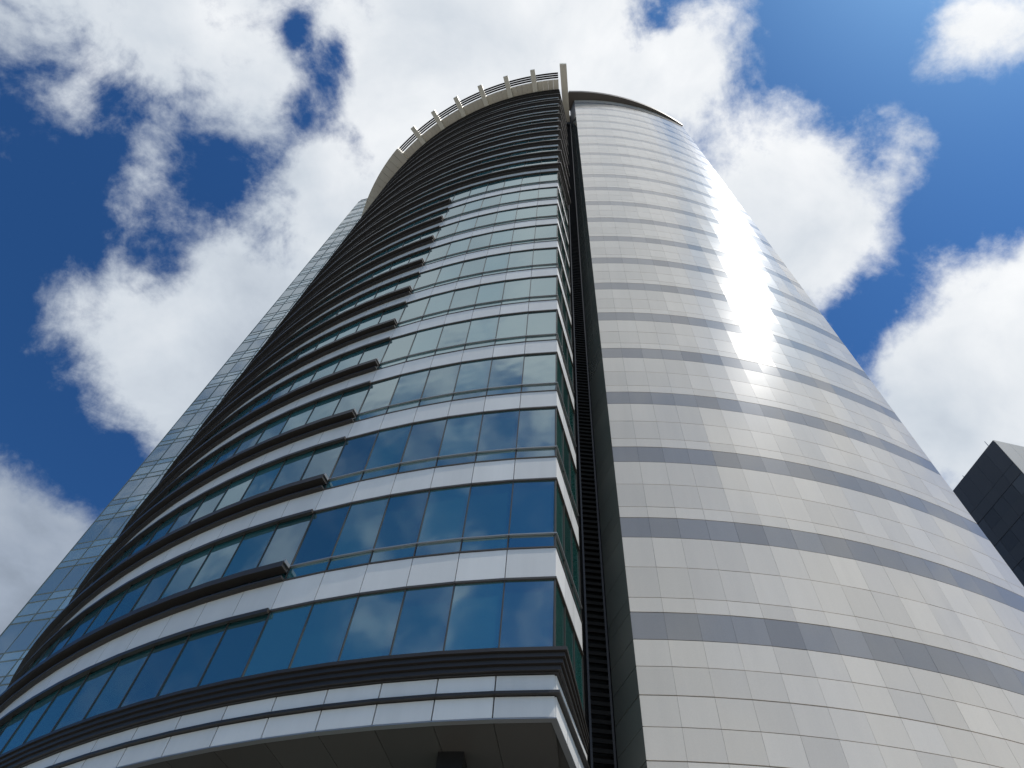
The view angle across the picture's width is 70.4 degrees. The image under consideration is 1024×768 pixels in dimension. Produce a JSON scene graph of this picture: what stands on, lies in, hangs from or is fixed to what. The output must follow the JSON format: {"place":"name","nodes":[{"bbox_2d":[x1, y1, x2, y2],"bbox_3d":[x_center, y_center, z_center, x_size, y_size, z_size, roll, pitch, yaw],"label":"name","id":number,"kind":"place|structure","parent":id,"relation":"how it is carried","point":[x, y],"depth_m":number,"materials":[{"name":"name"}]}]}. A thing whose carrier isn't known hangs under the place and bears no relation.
{"place":"outdoors","nodes":[
{"label":"outdoors","id":0,"kind":"place"},
{"bbox_2d":[0,63,1023,767],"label":"office tower","id":1,"kind":"structure","parent":0,"point":[538,421],"depth_m":23.76,"materials":[{"name":"grey metal"}]},
{"bbox_2d":[0,676,12,693],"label":"wing window","id":2,"kind":"structure","parent":1,"relation":"in","point":[4,681],"depth_m":33.78,"materials":[{"name":"blue glass"}]},
{"bbox_2d":[0,610,61,676],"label":"wing window","id":3,"kind":"structure","parent":1,"relation":"in","point":[20,635],"depth_m":36.43,"materials":[{"name":"blue glass"}]},
{"bbox_2d":[16,556,100,616],"bbox_3d":[-23.490,10.752,39.320,5.032,4.005,0.080,-11,-61,10],"label":"wing window","id":4,"kind":"structure","parent":1,"relation":"in","point":[58,589],"depth_m":39.35,"materials":[{"name":"blue glass"}]},
{"bbox_2d":[61,510,135,562],"bbox_3d":[-23.267,8.735,42.767,5.032,4.005,0.080,-11,-61,10],"label":"wing window","id":5,"kind":"structure","parent":1,"relation":"in","point":[105,530],"depth_m":42.82,"materials":[{"name":"blue glass"}]},
{"bbox_2d":[99,470,166,515],"bbox_3d":[-23.044,6.717,46.214,5.032,4.005,0.080,-11,-61,10],"label":"wing window","id":6,"kind":"structure","parent":1,"relation":"in","point":[137,488],"depth_m":46.32,"materials":[{"name":"blue glass"}]},
{"bbox_2d":[132,436,193,476],"bbox_3d":[-22.821,4.700,49.660,5.032,4.005,0.080,-11,-61,10],"label":"wing window","id":7,"kind":"structure","parent":1,"relation":"in","point":[164,454],"depth_m":49.78,"materials":[{"name":"blue glass"}]},
{"bbox_2d":[160,406,215,441],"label":"wing window","id":8,"kind":"structure","parent":1,"relation":"in","point":[190,422],"depth_m":53.21,"materials":[{"name":"blue glass"}]},
{"bbox_2d":[185,379,236,411],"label":"wing window","id":9,"kind":"structure","parent":1,"relation":"in","point":[211,395],"depth_m":56.66,"materials":[{"name":"blue glass"}]},
{"bbox_2d":[207,356,253,385],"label":"wing window","id":10,"kind":"structure","parent":1,"relation":"in","point":[231,370],"depth_m":60.11,"materials":[{"name":"blue glass"}]},
{"bbox_2d":[226,335,270,361],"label":"wing window","id":11,"kind":"structure","parent":1,"relation":"in","point":[248,348],"depth_m":63.55,"materials":[{"name":"blue glass"}]},
{"bbox_2d":[244,316,284,340],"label":"wing window","id":12,"kind":"structure","parent":1,"relation":"in","point":[263,328],"depth_m":67.04,"materials":[{"name":"blue glass"}]},
{"bbox_2d":[0,576,555,754],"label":"ribbon window","id":13,"kind":"structure","parent":1,"relation":"in","point":[517,611],"depth_m":18.10,"materials":[{"name":"blue glass"}]},
{"bbox_2d":[0,477,556,712],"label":"ribbon window","id":14,"kind":"structure","parent":1,"relation":"in","point":[513,506],"depth_m":21.28,"materials":[{"name":"blue glass"}]},
{"bbox_2d":[260,299,297,321],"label":"wing window","id":15,"kind":"structure","parent":1,"relation":"in","point":[281,309],"depth_m":70.46,"materials":[{"name":"blue glass"}]},
{"bbox_2d":[274,284,309,303],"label":"wing window","id":16,"kind":"structure","parent":1,"relation":"in","point":[294,293],"depth_m":73.91,"materials":[{"name":"blue glass"}]},
{"bbox_2d":[287,269,320,288],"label":"wing window","id":17,"kind":"structure","parent":1,"relation":"in","point":[305,278],"depth_m":77.40,"materials":[{"name":"blue glass"}]},
{"bbox_2d":[57,406,556,631],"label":"ribbon window","id":18,"kind":"structure","parent":1,"relation":"in","point":[526,426],"depth_m":24.74,"materials":[{"name":"blue glass"}]},
{"bbox_2d":[299,256,330,273],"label":"wing window","id":19,"kind":"structure","parent":1,"relation":"in","point":[318,264],"depth_m":80.85,"materials":[{"name":"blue glass"}]},
{"bbox_2d":[310,245,339,260],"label":"wing window","id":20,"kind":"structure","parent":1,"relation":"in","point":[325,252],"depth_m":84.29,"materials":[{"name":"blue glass"}]},
{"bbox_2d":[320,233,348,248],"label":"wing window","id":21,"kind":"structure","parent":1,"relation":"in","point":[337,240],"depth_m":87.69,"materials":[{"name":"blue glass"}]},
{"bbox_2d":[119,351,556,549],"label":"ribbon window","id":22,"kind":"structure","parent":1,"relation":"in","point":[527,368],"depth_m":28.19,"materials":[{"name":"blue glass"}]},
{"bbox_2d":[329,223,355,237],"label":"wing window","id":23,"kind":"structure","parent":1,"relation":"in","point":[343,230],"depth_m":91.19,"materials":[{"name":"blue glass"}]},
{"bbox_2d":[337,214,361,227],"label":"wing window","id":24,"kind":"structure","parent":1,"relation":"in","point":[351,220],"depth_m":94.59,"materials":[{"name":"blue glass"}]},
{"bbox_2d":[346,207,363,217],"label":"wing window","id":25,"kind":"structure","parent":1,"relation":"in","point":[358,211],"depth_m":97.95,"materials":[{"name":"blue glass"}]},
{"bbox_2d":[353,199,366,208],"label":"wing window","id":26,"kind":"structure","parent":1,"relation":"in","point":[362,203],"depth_m":101.48,"materials":[{"name":"blue glass"}]},
{"bbox_2d":[168,309,557,485],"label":"ribbon window","id":27,"kind":"structure","parent":1,"relation":"in","point":[538,321],"depth_m":31.62,"materials":[{"name":"blue glass"}]},
{"bbox_2d":[211,275,556,430],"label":"ribbon window","id":28,"kind":"structure","parent":1,"relation":"in","point":[537,285],"depth_m":35.06,"materials":[{"name":"blue glass"}]},
{"bbox_2d":[247,247,556,384],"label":"ribbon window","id":29,"kind":"structure","parent":1,"relation":"in","point":[538,255],"depth_m":38.50,"materials":[{"name":"blue glass"}]},
{"bbox_2d":[279,223,557,344],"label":"ribbon window","id":30,"kind":"structure","parent":1,"relation":"in","point":[545,230],"depth_m":41.92,"materials":[{"name":"blue glass"}]},
{"bbox_2d":[304,203,557,312],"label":"ribbon window","id":31,"kind":"structure","parent":1,"relation":"in","point":[546,209],"depth_m":45.34,"materials":[{"name":"blue glass"}]},
{"bbox_2d":[330,186,557,281],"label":"ribbon window","id":32,"kind":"structure","parent":1,"relation":"in","point":[545,191],"depth_m":48.78,"materials":[{"name":"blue glass"}]},
{"bbox_2d":[349,172,557,257],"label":"ribbon window","id":33,"kind":"structure","parent":1,"relation":"in","point":[549,176],"depth_m":52.15,"materials":[{"name":"blue glass"}]},
{"bbox_2d":[371,159,557,232],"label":"ribbon window","id":34,"kind":"structure","parent":1,"relation":"in","point":[549,160],"depth_m":56.18,"materials":[{"name":"blue glass"}]},
{"bbox_2d":[382,147,556,216],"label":"ribbon window","id":35,"kind":"structure","parent":1,"relation":"in","point":[553,148],"depth_m":59.60,"materials":[{"name":"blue glass"}]},
{"bbox_2d":[396,137,556,199],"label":"ribbon window","id":36,"kind":"structure","parent":1,"relation":"in","point":[550,138],"depth_m":63.04,"materials":[{"name":"blue glass"}]},
{"bbox_2d":[416,127,557,179],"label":"ribbon window","id":37,"kind":"structure","parent":1,"relation":"in","point":[547,129],"depth_m":66.44,"materials":[{"name":"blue glass"}]},
{"bbox_2d":[420,119,557,170],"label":"ribbon window","id":38,"kind":"structure","parent":1,"relation":"in","point":[554,119],"depth_m":69.88,"materials":[{"name":"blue glass"}]},
{"bbox_2d":[440,112,557,152],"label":"ribbon window","id":39,"kind":"structure","parent":1,"relation":"in","point":[549,112],"depth_m":73.32,"materials":[{"name":"blue glass"}]},
{"bbox_2d":[444,105,557,144],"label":"ribbon window","id":40,"kind":"structure","parent":1,"relation":"in","point":[551,105],"depth_m":76.75,"materials":[{"name":"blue glass"}]},
{"bbox_2d":[449,99,556,136],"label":"ribbon window","id":41,"kind":"structure","parent":1,"relation":"in","point":[548,99],"depth_m":80.12,"materials":[{"name":"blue glass"}]},
{"bbox_2d":[460,93,557,125],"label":"ribbon window","id":42,"kind":"structure","parent":1,"relation":"in","point":[550,93],"depth_m":83.49,"materials":[{"name":"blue glass"}]},
{"bbox_2d":[558,173,567,219],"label":"return window","id":43,"kind":"structure","parent":1,"relation":"in","point":[559,183],"depth_m":52.65,"materials":[{"name":"green glass"}]},
{"bbox_2d":[556,224,570,287],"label":"return window","id":44,"kind":"structure","parent":1,"relation":"in","point":[558,230],"depth_m":42.20,"materials":[{"name":"green glass"}]},
{"bbox_2d":[557,205,569,262],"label":"return window","id":45,"kind":"structure","parent":1,"relation":"in","point":[559,214],"depth_m":45.72,"materials":[{"name":"green glass"}]},
{"bbox_2d":[558,188,568,240],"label":"return window","id":46,"kind":"structure","parent":1,"relation":"in","point":[559,196],"depth_m":49.19,"materials":[{"name":"green glass"}]},
{"bbox_2d":[556,247,571,318],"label":"return window","id":47,"kind":"structure","parent":1,"relation":"in","point":[558,259],"depth_m":38.63,"materials":[{"name":"green glass"}]},
{"bbox_2d":[556,275,572,354],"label":"return window","id":48,"kind":"structure","parent":1,"relation":"in","point":[559,291],"depth_m":35.25,"materials":[{"name":"green glass"}]},
{"bbox_2d":[555,352,576,454],"bbox_3d":[2.051,0.709,27.799,0.109,2.966,2.940,-13,-61,11],"label":"return window","id":49,"kind":"structure","parent":1,"relation":"in","point":[563,387],"depth_m":28.21,"materials":[{"name":"green glass"}]},
{"bbox_2d":[557,310,574,398],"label":"return window","id":50,"kind":"structure","parent":1,"relation":"in","point":[560,331],"depth_m":31.73,"materials":[{"name":"green glass"}]},
{"bbox_2d":[554,407,578,526],"bbox_3d":[1.828,2.726,24.352,0.109,2.966,2.940,-13,-61,11],"label":"return window","id":51,"kind":"structure","parent":1,"relation":"in","point":[562,443],"depth_m":24.63,"materials":[{"name":"green glass"}]},
{"bbox_2d":[553,479,582,622],"bbox_3d":[1.605,4.743,20.905,0.109,2.966,2.940,-13,-61,11],"label":"return window","id":52,"kind":"structure","parent":1,"relation":"in","point":[564,528],"depth_m":21.09,"materials":[{"name":"green glass"}]},
{"bbox_2d":[553,576,584,715],"bbox_3d":[1.385,6.715,17.541,0.104,2.777,2.936,-13,-61,11],"label":"return window","id":53,"kind":"structure","parent":1,"relation":"in","point":[565,633],"depth_m":18.13,"materials":[{"name":"green glass"}]},
{"bbox_2d":[0,0,1023,634],"label":"sky","id":54,"kind":"structure","parent":0,"point":[169,169],"materials":[{"name":"blue"}]},
{"bbox_2d":[953,440,1023,585],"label":"neighbour block","id":55,"kind":"structure","parent":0,"point":[988,490],"depth_m":80.17,"materials":[{"name":"grey glass"}]}
]}

